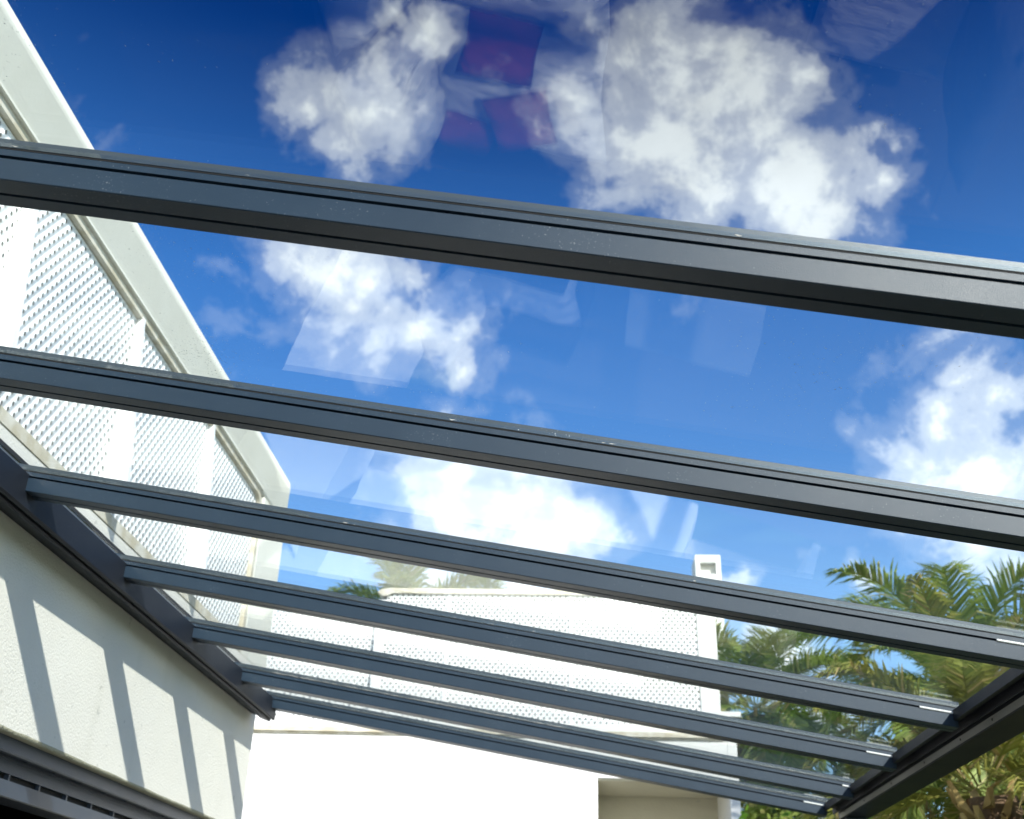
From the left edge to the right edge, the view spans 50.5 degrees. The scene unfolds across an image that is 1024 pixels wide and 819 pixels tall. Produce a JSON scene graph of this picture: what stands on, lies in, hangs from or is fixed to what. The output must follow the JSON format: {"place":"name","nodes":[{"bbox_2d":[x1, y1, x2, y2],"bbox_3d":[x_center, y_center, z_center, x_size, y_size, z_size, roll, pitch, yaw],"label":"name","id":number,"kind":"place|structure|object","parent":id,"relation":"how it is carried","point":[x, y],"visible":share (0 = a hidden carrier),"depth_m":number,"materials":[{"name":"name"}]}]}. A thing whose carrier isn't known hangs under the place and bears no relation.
{"place":"outdoors","nodes":[
{"label":"outdoors","id":0,"kind":"place"},
{"bbox_2d":[241,588,740,818],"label":"house wing","id":1,"kind":"structure","parent":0,"point":[302,767],"depth_m":7.89,"materials":[{"name":"white paint"}]},
{"bbox_2d":[692,555,729,710],"bbox_3d":[2.228,3.009,12.079,0.290,2.790,0.400,0,-28,4],"label":"chimney","id":2,"kind":"object","parent":1,"relation":"on","point":[706,566],"visible":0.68,"depth_m":12.52,"materials":[{"name":"white paint"}]},
{"bbox_2d":[7,0,1023,816],"label":"sky","id":3,"kind":"structure","parent":0,"point":[744,114],"materials":[{"name":"blue"}]},
{"label":"ground","id":4,"kind":"structure","parent":0,"visible":0},
{"bbox_2d":[0,0,289,818],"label":"house","id":5,"kind":"structure","parent":4,"relation":"on","point":[110,709],"depth_m":4.18,"materials":[{"name":"white plaster"},{"name":"metal"},{"name":"glass"}]},
{"bbox_2d":[0,4,1023,818],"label":"pergola","id":6,"kind":"object","parent":5,"relation":"attached to","point":[822,276],"visible":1,"depth_m":2.90,"materials":[{"name":"grey metal"}]},
{"bbox_2d":[326,556,493,599],"bbox_3d":[-1.559,5.196,14.328,3.045,6.793,2.807,0,-28,4],"label":"palm tree","id":7,"kind":"object","parent":4,"relation":"on","point":[397,577],"visible":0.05,"depth_m":15.32,"materials":[{"name":"green plant"}]},
{"bbox_2d":[432,576,507,588],"bbox_3d":[-0.436,5.525,14.492,2.839,6.422,2.723,-21,-35,36],"label":"palm tree","id":8,"kind":"object","parent":4,"relation":"on","point":[486,581],"visible":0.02,"depth_m":15.25,"materials":[{"name":"green plant"}]},
{"bbox_2d":[715,618,879,818],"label":"palm tree","id":9,"kind":"object","parent":4,"relation":"on","point":[761,655],"visible":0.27,"depth_m":10.81,"materials":[{"name":"green plant"}]},
{"bbox_2d":[740,784,874,818],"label":"tree","id":10,"kind":"object","parent":4,"relation":"on","point":[753,809],"visible":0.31,"depth_m":9.41,"materials":[{"name":"green plant"}]},
{"bbox_2d":[739,805,876,818],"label":"shrub","id":11,"kind":"object","parent":4,"relation":"on","point":[744,815],"visible":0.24,"depth_m":7.18,"materials":[{"name":"green plant"}]},
{"bbox_2d":[765,572,1023,818],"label":"palm tree","id":12,"kind":"object","parent":4,"relation":"on","point":[961,685],"visible":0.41,"depth_m":6.13,"materials":[{"name":"green plant"}]},
{"bbox_2d":[772,730,1023,818],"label":"tree","id":13,"kind":"object","parent":4,"relation":"on","point":[774,811],"visible":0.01,"depth_m":10.23,"materials":[{"name":"green plant"}]},
{"bbox_2d":[778,555,1023,818],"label":"palm tree","id":14,"kind":"object","parent":4,"relation":"on","point":[985,614],"visible":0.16,"depth_m":8.95,"materials":[{"name":"green plant"}]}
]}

